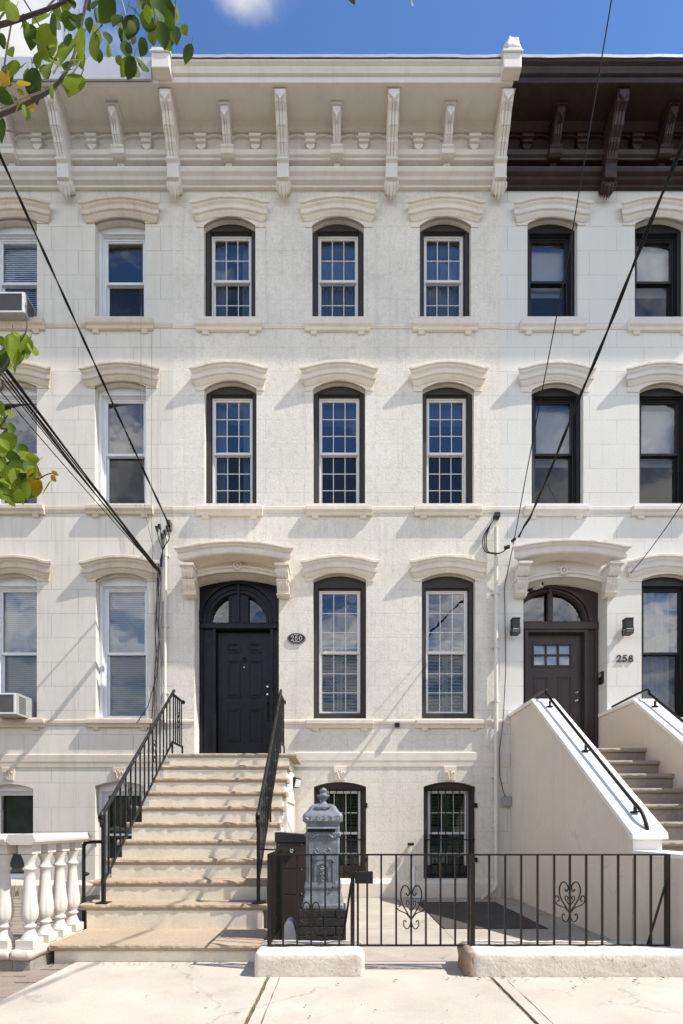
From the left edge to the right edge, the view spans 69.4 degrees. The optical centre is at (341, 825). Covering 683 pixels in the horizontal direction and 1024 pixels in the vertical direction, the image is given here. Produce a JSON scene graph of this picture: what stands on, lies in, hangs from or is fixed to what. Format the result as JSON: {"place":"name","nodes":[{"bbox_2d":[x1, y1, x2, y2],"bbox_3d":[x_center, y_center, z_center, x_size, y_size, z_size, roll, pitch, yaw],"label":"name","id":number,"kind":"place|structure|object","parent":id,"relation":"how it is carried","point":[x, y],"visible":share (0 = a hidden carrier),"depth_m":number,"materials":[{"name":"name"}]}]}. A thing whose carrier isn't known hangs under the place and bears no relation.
{"place":"outdoors","nodes":[
{"label":"outdoors","id":0,"kind":"place"},
{"bbox_2d":[0,964,70,1000],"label":"brick paving","id":1,"kind":"structure","parent":0,"point":[12,982],"depth_m":3.98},
{"bbox_2d":[10,895,99,938],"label":"front yard paving","id":2,"kind":"structure","parent":0,"point":[16,928],"depth_m":6.29,"materials":[{"name":"beige concrete"}]},
{"bbox_2d":[0,962,682,1023],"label":"sidewalk","id":3,"kind":"structure","parent":0,"point":[199,993],"depth_m":3.50,"materials":[{"name":"concrete"}]},
{"bbox_2d":[49,753,300,963],"bbox_3d":[-1.674,0.095,6.337,1.989,2.370,3.936,0,0,0],"label":"stoop","id":4,"kind":"object","parent":3,"relation":"on","point":[181,883],"visible":0.91,"depth_m":5.57,"materials":[{"name":"stone"}]},
{"bbox_2d":[82,840,100,929],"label":"iron gate","id":5,"kind":"structure","parent":4,"relation":"attached to","point":[84,872],"depth_m":5.11,"materials":[{"name":"black metal"}]},
{"bbox_2d":[95,689,184,903],"bbox_3d":[-2.497,-0.647,6.496,0.123,2.894,3.033,0,0,-2],"label":"stair railing","id":6,"kind":"object","parent":4,"relation":"on","point":[102,823],"visible":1,"depth_m":5.96,"materials":[{"name":"metal"}]},
{"bbox_2d":[252,689,285,903],"bbox_3d":[-0.875,-0.647,6.496,0.121,2.894,3.029,0,0,-1],"label":"stair railing","id":7,"kind":"object","parent":4,"relation":"on","point":[263,815],"visible":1,"depth_m":5.96,"materials":[{"name":"metal"}]},
{"bbox_2d":[287,802,293,832],"bbox_3d":[-0.782,0.435,7.375,0.029,1.530,1.050,0,0,0],"label":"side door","id":8,"kind":"structure","parent":4,"relation":"in","point":[290,807],"depth_m":7.43,"materials":[{"name":"white paint"}]},
{"bbox_2d":[12,883,534,1022],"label":"weeds","id":9,"kind":"object","parent":3,"relation":"on","point":[260,991],"visible":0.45,"depth_m":8.05,"materials":[{"name":"green plant"}]},
{"bbox_2d":[53,963,536,1023],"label":"sidewalk joint","id":10,"kind":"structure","parent":3,"relation":"in","point":[264,985],"depth_m":3.47,"materials":[{"name":"grey concrete"}]},
{"bbox_2d":[0,833,91,970],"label":"balustrade","id":11,"kind":"object","parent":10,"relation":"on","point":[28,950],"visible":0.98,"depth_m":4.30,"materials":[{"name":"stone"}]},
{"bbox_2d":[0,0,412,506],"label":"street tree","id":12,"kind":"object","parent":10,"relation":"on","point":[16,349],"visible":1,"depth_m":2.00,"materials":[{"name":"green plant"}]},
{"bbox_2d":[254,940,364,978],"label":"kerb block","id":13,"kind":"structure","parent":10,"relation":"on","point":[313,961],"depth_m":3.96,"materials":[{"name":"paint"}]},
{"bbox_2d":[457,940,682,978],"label":"kerb block","id":14,"kind":"structure","parent":10,"relation":"on","point":[490,962],"depth_m":3.96,"materials":[{"name":"paint"}]},
{"bbox_2d":[470,854,670,946],"bbox_3d":[1.921,0.635,4.155,1.672,0.790,0.045,0,0,0],"label":"iron fence","id":15,"kind":"object","parent":14,"relation":"on","point":[666,892],"visible":1,"depth_m":4.14,"materials":[{"name":"black metal"}]},
{"bbox_2d":[508,699,682,944],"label":"stoop","id":16,"kind":"object","parent":10,"relation":"on","point":[567,794],"visible":0.92,"depth_m":6.37,"materials":[{"name":"paint"}]},
{"bbox_2d":[525,688,648,829],"bbox_3d":[3.020,-0.985,6.569,0.080,2.107,3.424,0,0,0],"label":"handrail","id":17,"kind":"object","parent":16,"relation":"attached to","point":[636,806],"visible":0.89,"depth_m":5.76,"materials":[{"name":"metal"}]},
{"bbox_2d":[611,688,682,722],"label":"handrail","id":18,"kind":"object","parent":16,"relation":"attached to","point":[674,714],"visible":0.98,"depth_m":7.14,"materials":[{"name":"metal"}]},
{"bbox_2d":[51,904,669,1016],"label":"leaf litter","id":19,"kind":"object","parent":3,"relation":"on","point":[396,979],"visible":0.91,"depth_m":3.91,"materials":[{"name":"brown plant"}]},
{"bbox_2d":[0,0,682,56],"label":"sky","id":20,"kind":"structure","parent":0,"point":[216,27],"materials":[{"name":"blue"}]},
{"bbox_2d":[408,843,413,878],"bbox_3d":[1.169,0.601,8.351,0.101,0.616,0.104,0,0,0],"label":"pipe","id":21,"kind":"object","parent":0,"point":[410,844],"visible":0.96,"depth_m":8.37,"materials":[{"name":"paint"}]},
{"bbox_2d":[274,898,611,961],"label":"courtyard","id":22,"kind":"structure","parent":0,"point":[412,953],"depth_m":5.60,"materials":[{"name":"concrete"}]},
{"bbox_2d":[275,832,305,939],"bbox_3d":[-0.427,0.638,5.212,0.499,1.140,0.456,0,0,0],"label":"parcel box","id":23,"kind":"object","parent":22,"relation":"on","point":[290,843],"visible":0.44,"depth_m":5.01,"materials":[{"name":"black plastic"}]},
{"bbox_2d":[284,917,298,940],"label":"scuff block","id":24,"kind":"structure","parent":22,"relation":"on","point":[290,929],"depth_m":4.62,"materials":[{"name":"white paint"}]},
{"bbox_2d":[257,848,354,945],"bbox_3d":[-0.371,0.718,4.570,0.961,0.968,0.875,0,0,0],"label":"iron fence","id":25,"kind":"object","parent":22,"relation":"on","point":[275,891],"visible":0.99,"depth_m":4.14,"materials":[{"name":"black metal"}]},
{"bbox_2d":[355,854,469,945],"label":"iron gate","id":26,"kind":"structure","parent":25,"relation":"attached to","point":[364,877],"depth_m":4.14,"materials":[{"name":"black metal"}]},
{"bbox_2d":[299,903,345,940],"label":"brick pier","id":27,"kind":"structure","parent":22,"relation":"on","point":[331,924],"depth_m":4.42,"materials":[{"name":"grey brick"}]},
{"bbox_2d":[302,787,343,908],"bbox_3d":[-0.170,0.197,4.614,0.380,1.105,0.352,0,0,0],"label":"post box","id":28,"kind":"object","parent":27,"relation":"on","point":[322,819],"visible":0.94,"depth_m":4.46,"materials":[{"name":"metal"}]},
{"bbox_2d":[309,841,335,883],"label":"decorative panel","id":29,"kind":"structure","parent":28,"relation":"in","point":[322,846],"depth_m":4.46,"materials":[{"name":"metal"}]},
{"bbox_2d":[408,866,420,897],"bbox_3d":[1.219,0.952,8.281,0.211,0.520,0.205,0,0,0],"label":"vent pipe","id":30,"kind":"object","parent":22,"relation":"on","point":[413,877],"visible":0.8,"depth_m":8.25,"materials":[{"name":"white plastic"}]},
{"bbox_2d":[418,902,547,929],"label":"shadow","id":31,"kind":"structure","parent":22,"relation":"on","point":[496,916],"depth_m":6.54},
{"label":"ground","id":32,"kind":"structure","parent":0,"visible":0},
{"bbox_2d":[0,57,172,894],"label":"row house","id":33,"kind":"structure","parent":32,"relation":"on","point":[86,165],"depth_m":8.40,"materials":[{"name":"paint"}]},
{"bbox_2d":[0,767,32,878],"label":"window","id":34,"kind":"structure","parent":33,"relation":"in","point":[16,801],"depth_m":8.74,"materials":[{"name":"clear glass"}]},
{"bbox_2d":[0,292,36,319],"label":"air conditioner","id":35,"kind":"object","parent":33,"relation":"attached to","point":[16,305],"visible":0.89,"depth_m":8.20,"materials":[{"name":"white plastic"}]},
{"bbox_2d":[0,693,36,718],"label":"air conditioner","id":36,"kind":"object","parent":33,"relation":"attached to","point":[16,706],"visible":0.97,"depth_m":8.10,"materials":[{"name":"white plastic"}]},
{"bbox_2d":[0,194,50,333],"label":"window","id":37,"kind":"structure","parent":33,"relation":"in","point":[18,245],"depth_m":8.59,"materials":[{"name":"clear glass"}]},
{"bbox_2d":[0,360,50,517],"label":"window","id":38,"kind":"structure","parent":33,"relation":"in","point":[38,375],"depth_m":8.53,"materials":[{"name":"clear glass"}]},
{"bbox_2d":[0,555,50,730],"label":"window","id":39,"kind":"structure","parent":33,"relation":"in","point":[18,596],"depth_m":8.69,"materials":[{"name":"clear glass"}]},
{"bbox_2d":[3,373,116,517],"bbox_3d":[-3.825,-5.152,5.240,0.018,1.771,6.279,0,0,14],"label":"cable","id":40,"kind":"object","parent":33,"relation":"attached to","point":[51,434],"visible":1,"depth_m":6.12,"materials":[{"name":"black rubber"}]},
{"bbox_2d":[1,392,151,563],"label":"cable","id":41,"kind":"object","parent":33,"relation":"attached to","point":[70,472],"visible":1,"depth_m":6.40,"materials":[{"name":"black rubber"}]},
{"bbox_2d":[1,374,160,573],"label":"cable","id":42,"kind":"object","parent":33,"relation":"attached to","point":[6,381],"visible":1,"depth_m":6.41,"materials":[{"name":"black rubber"}]},
{"bbox_2d":[1,381,160,571],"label":"cable","id":43,"kind":"object","parent":33,"relation":"attached to","point":[67,460],"visible":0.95,"depth_m":6.15,"materials":[{"name":"black rubber"}]},
{"bbox_2d":[6,369,156,567],"bbox_3d":[-3.775,-5.245,5.239,0.024,2.029,6.257,0,0,13],"label":"cable","id":44,"kind":"object","parent":33,"relation":"attached to","point":[35,407],"visible":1,"depth_m":6.32,"materials":[{"name":"black rubber"}]},
{"bbox_2d":[5,370,160,570],"bbox_3d":[-3.794,-5.196,5.240,0.022,1.885,6.271,0,0,14],"label":"cable","id":45,"kind":"object","parent":33,"relation":"attached to","point":[9,375],"visible":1,"depth_m":6.00,"materials":[{"name":"black rubber"}]},
{"bbox_2d":[10,383,159,574],"bbox_3d":[-3.835,-5.268,5.239,0.016,2.136,6.284,0,0,14],"label":"cable","id":46,"kind":"object","parent":33,"relation":"attached to","point":[75,467],"visible":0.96,"depth_m":6.24,"materials":[{"name":"black rubber"}]},
{"bbox_2d":[78,194,159,333],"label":"window","id":47,"kind":"structure","parent":33,"relation":"in","point":[121,249],"depth_m":8.55,"materials":[{"name":"clear glass"}]},
{"bbox_2d":[78,360,159,517],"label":"window","id":48,"kind":"structure","parent":33,"relation":"in","point":[120,470],"depth_m":8.61,"materials":[{"name":"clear glass"}]},
{"bbox_2d":[78,555,159,730],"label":"window","id":49,"kind":"structure","parent":33,"relation":"in","point":[123,600],"depth_m":8.65,"materials":[{"name":"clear glass"}]},
{"bbox_2d":[99,767,143,878],"bbox_3d":[-3.782,-0.027,8.549,0.826,1.910,0.389,0,0,0],"label":"window","id":50,"kind":"structure","parent":33,"relation":"in","point":[105,791],"depth_m":8.61,"materials":[{"name":"glass"}]},
{"bbox_2d":[141,427,154,552],"bbox_3d":[-3.255,-6.856,8.287,0.222,4.550,0.012,0,0,-14],"label":"cable","id":51,"kind":"object","parent":33,"relation":"attached to","point":[143,480],"visible":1,"depth_m":8.27,"materials":[{"name":"black rubber"}]},
{"bbox_2d":[137,640,159,722],"bbox_3d":[-3.252,-2.420,8.293,0.386,1.421,0.037,0,0,-8],"label":"cable","id":52,"kind":"object","parent":33,"relation":"attached to","point":[154,683],"visible":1,"depth_m":8.30,"materials":[{"name":"grey rubber"}]},
{"bbox_2d":[151,403,155,696],"bbox_3d":[-3.153,-5.118,8.273,0.060,6.239,0.060,0,0,34],"label":"cable","id":53,"kind":"object","parent":33,"relation":"attached to","point":[151,523],"visible":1,"depth_m":8.26,"materials":[{"name":"black rubber"}]},
{"bbox_2d":[150,567,158,727],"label":"cable","id":54,"kind":"object","parent":33,"relation":"attached to","point":[155,645],"visible":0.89,"depth_m":8.33,"materials":[{"name":"black rubber"}]},
{"bbox_2d":[152,600,157,723],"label":"cable","id":55,"kind":"object","parent":33,"relation":"attached to","point":[156,652],"visible":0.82,"depth_m":8.33,"materials":[{"name":"black rubber"}]},
{"bbox_2d":[153,588,158,722],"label":"cable","id":56,"kind":"object","parent":33,"relation":"attached to","point":[156,659],"visible":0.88,"depth_m":8.33,"materials":[{"name":"black rubber"}]},
{"bbox_2d":[155,583,157,732],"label":"cable","id":57,"kind":"object","parent":33,"relation":"attached to","point":[156,647],"visible":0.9,"depth_m":8.33,"materials":[{"name":"black rubber"}]},
{"bbox_2d":[155,578,158,723],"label":"cable","id":58,"kind":"object","parent":33,"relation":"attached to","point":[158,643],"visible":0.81,"depth_m":8.33,"materials":[{"name":"black rubber"}]},
{"bbox_2d":[159,567,161,726],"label":"cable","id":59,"kind":"object","parent":33,"relation":"attached to","point":[161,668],"visible":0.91,"depth_m":8.33,"materials":[{"name":"black rubber"}]},
{"bbox_2d":[160,567,165,728],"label":"cable","id":60,"kind":"object","parent":33,"relation":"attached to","point":[161,622],"visible":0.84,"depth_m":8.33,"materials":[{"name":"black rubber"}]},
{"bbox_2d":[155,520,171,566],"bbox_3d":[-3.009,-4.746,8.331,0.254,0.792,0.138,0,0,0],"label":"insulator rack","id":61,"kind":"object","parent":33,"relation":"attached to","point":[168,528],"visible":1,"depth_m":8.28,"materials":[{"name":"grey metal"}]},
{"bbox_2d":[0,152,170,526],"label":"cable","id":62,"kind":"object","parent":61,"relation":"attached to","point":[60,288],"visible":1,"depth_m":6.35,"materials":[{"name":"black rubber"}]},
{"bbox_2d":[162,531,169,722],"bbox_3d":[-2.981,-3.354,8.360,0.113,3.235,0.079,0,0,0],"label":"conduit","id":63,"kind":"object","parent":33,"relation":"attached to","point":[165,625],"visible":0.92,"depth_m":8.33,"materials":[{"name":"metal"}]},
{"bbox_2d":[150,47,522,897],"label":"row house","id":64,"kind":"structure","parent":32,"relation":"on","point":[336,361],"depth_m":8.40,"materials":[{"name":"paint"}]},
{"bbox_2d":[188,359,267,518],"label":"window","id":65,"kind":"structure","parent":64,"relation":"in","point":[230,411],"depth_m":8.56,"materials":[{"name":"brown paint"}]},
{"bbox_2d":[189,194,268,334],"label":"window","id":66,"kind":"structure","parent":64,"relation":"in","point":[230,249],"depth_m":8.50,"materials":[{"name":"glass"}]},
{"bbox_2d":[218,632,269,752],"bbox_3d":[-1.732,-2.266,8.767,0.949,2.349,0.116,0,0,0],"label":"door","id":67,"kind":"structure","parent":64,"relation":"in","point":[243,657],"depth_m":8.78,"materials":[{"name":"black paint"}]},
{"bbox_2d":[287,633,305,643],"bbox_3d":[-0.766,-3.178,8.389,0.310,0.184,0.023,0,0,0],"label":"number plaque","id":68,"kind":"object","parent":64,"relation":"attached to","point":[296,638],"visible":1,"depth_m":8.38,"materials":[{"name":"black metal"}]},
{"bbox_2d":[293,777,300,787],"bbox_3d":[-0.814,-0.714,8.239,0.277,0.196,0.253,0,0,28],"label":"floodlight","id":69,"kind":"object","parent":64,"relation":"attached to","point":[296,782],"visible":0.45,"depth_m":8.12,"materials":[{"name":"white plastic"}]},
{"bbox_2d":[298,194,377,334],"bbox_3d":[-0.053,-9.483,8.519,1.338,2.279,0.472,0,0,0],"label":"window","id":70,"kind":"structure","parent":64,"relation":"in","point":[337,249],"depth_m":8.50,"materials":[{"name":"brown paint"}]},
{"bbox_2d":[299,359,378,518],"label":"window","id":71,"kind":"structure","parent":64,"relation":"in","point":[339,412],"depth_m":8.56,"materials":[{"name":"glass"}]},
{"bbox_2d":[300,554,379,730],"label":"window","id":72,"kind":"structure","parent":64,"relation":"in","point":[339,602],"depth_m":8.56,"materials":[{"name":"brown paint"}]},
{"bbox_2d":[314,766,366,877],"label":"window","id":73,"kind":"structure","parent":64,"relation":"in","point":[349,799],"depth_m":8.54,"materials":[{"name":"brown paint"}]},
{"bbox_2d":[407,194,485,334],"bbox_3d":[1.758,-9.483,8.519,1.332,2.279,0.471,0,0,0],"label":"window","id":74,"kind":"structure","parent":64,"relation":"in","point":[444,249],"depth_m":8.50,"materials":[{"name":"brown paint"}]},
{"bbox_2d":[409,554,487,730],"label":"window","id":75,"kind":"structure","parent":64,"relation":"in","point":[447,602],"depth_m":8.57,"materials":[{"name":"grey glass"}]},
{"bbox_2d":[409,360,488,518],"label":"window","id":76,"kind":"structure","parent":64,"relation":"in","point":[446,412],"depth_m":8.54,"materials":[{"name":"glass"}]},
{"bbox_2d":[424,766,477,877],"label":"window","id":77,"kind":"structure","parent":64,"relation":"in","point":[449,807],"depth_m":8.56,"materials":[{"name":"brown paint"}]},
{"bbox_2d":[480,526,499,898],"bbox_3d":[2.502,-1.904,8.249,0.156,6.250,0.469,0,0,44],"label":"drainpipe","id":78,"kind":"object","parent":64,"relation":"attached to","point":[496,647],"visible":0.97,"depth_m":8.30,"materials":[{"name":"metal"}]},
{"bbox_2d":[482,512,515,554],"bbox_3d":[2.646,-4.904,8.324,0.584,0.727,0.152,0,0,0],"label":"cable loop","id":79,"kind":"object","parent":64,"relation":"attached to","point":[496,515],"visible":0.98,"depth_m":8.26,"materials":[{"name":"metal"}]},
{"bbox_2d":[502,34,519,49],"bbox_3d":[2.628,-12.080,7.774,0.309,0.246,0.399,0,0,0],"label":"chimney flashing","id":80,"kind":"object","parent":64,"relation":"on","point":[512,41],"visible":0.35,"depth_m":7.59,"materials":[{"name":"white metal"}]},
{"bbox_2d":[500,54,682,897],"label":"row house","id":81,"kind":"structure","parent":32,"relation":"on","point":[610,501],"depth_m":8.40,"materials":[{"name":"white paint"}]},
{"bbox_2d":[499,586,505,795],"bbox_3d":[2.727,-2.259,8.351,0.142,3.580,0.039,0,0,-10],"label":"cable","id":82,"kind":"object","parent":81,"relation":"attached to","point":[504,690],"visible":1,"depth_m":8.35,"materials":[{"name":"grey rubber"}]},
{"bbox_2d":[502,796,511,805],"bbox_3d":[2.801,-0.409,8.352,0.200,0.159,0.095,0,0,0],"label":"junction box","id":83,"kind":"object","parent":81,"relation":"attached to","point":[506,800],"visible":1,"depth_m":8.30,"materials":[{"name":"grey plastic"}]},
{"bbox_2d":[508,617,520,635],"bbox_3d":[2.908,-3.325,8.297,0.140,0.266,0.206,0,0,0],"label":"wall lamp","id":84,"kind":"object","parent":81,"relation":"attached to","point":[513,629],"visible":1,"depth_m":8.20,"materials":[{"name":"black metal"}]},
{"bbox_2d":[533,582,543,589],"bbox_3d":[3.419,-4.169,8.606,0.085,0.088,0.218,0,0,-31],"label":"door camera","id":85,"kind":"object","parent":81,"relation":"attached to","point":[538,586],"depth_m":8.56,"materials":[{"name":"white plastic"}]},
{"bbox_2d":[513,194,593,334],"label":"window","id":86,"kind":"structure","parent":81,"relation":"in","point":[547,245],"depth_m":8.50,"materials":[{"name":"clear glass"}]},
{"bbox_2d":[528,635,580,728],"bbox_3d":[3.779,-2.243,8.778,0.985,2.301,0.116,0,0,0],"label":"door","id":87,"kind":"structure","parent":81,"relation":"in","point":[554,661],"depth_m":8.78,"materials":[{"name":"brown wood"}]},
{"bbox_2d":[504,0,611,585],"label":"cable","id":88,"kind":"object","parent":81,"relation":"attached to","point":[565,268],"visible":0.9,"depth_m":6.10,"materials":[{"name":"black rubber"}]},
{"bbox_2d":[518,360,597,518],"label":"window","id":89,"kind":"structure","parent":81,"relation":"in","point":[556,407],"depth_m":8.56,"materials":[{"name":"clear glass"}]},
{"bbox_2d":[518,139,682,537],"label":"cable","id":90,"kind":"object","parent":81,"relation":"attached to","point":[668,178],"visible":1,"depth_m":5.05,"materials":[{"name":"black rubber"}]},
{"bbox_2d":[598,671,603,684],"bbox_3d":[4.500,-2.554,8.560,0.046,0.204,0.120,0,0,0],"label":"intercom","id":91,"kind":"object","parent":81,"relation":"attached to","point":[600,677],"visible":1,"depth_m":8.53,"materials":[{"name":"grey plastic"}]},
{"bbox_2d":[617,655,632,661],"bbox_3d":[4.819,-2.837,8.389,0.281,0.125,0.014,0,0,0],"label":"house number","id":92,"kind":"object","parent":81,"relation":"attached to","point":[625,658],"visible":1,"depth_m":8.38,"materials":[{"name":"black metal"}]},
{"bbox_2d":[619,617,633,635],"bbox_3d":[4.794,-3.325,8.297,0.140,0.266,0.206,0,0,0],"label":"wall lamp","id":93,"kind":"object","parent":81,"relation":"attached to","point":[626,628],"visible":1,"depth_m":8.21,"materials":[{"name":"black metal"}]},
{"bbox_2d":[621,195,682,334],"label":"window","id":94,"kind":"structure","parent":81,"relation":"in","point":[658,264],"depth_m":8.54,"materials":[{"name":"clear glass"}]},
{"bbox_2d":[626,360,682,518],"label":"window","id":95,"kind":"structure","parent":81,"relation":"in","point":[660,409],"depth_m":8.58,"materials":[{"name":"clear glass"}]},
{"bbox_2d":[627,553,682,716],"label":"window","id":96,"kind":"structure","parent":81,"relation":"in","point":[662,597],"depth_m":8.70,"materials":[{"name":"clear glass"}]},
{"bbox_2d":[630,502,682,573],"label":"cable","id":97,"kind":"object","parent":81,"relation":"attached to","point":[658,538],"visible":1,"depth_m":7.75,"materials":[{"name":"black rubber"}]}
]}

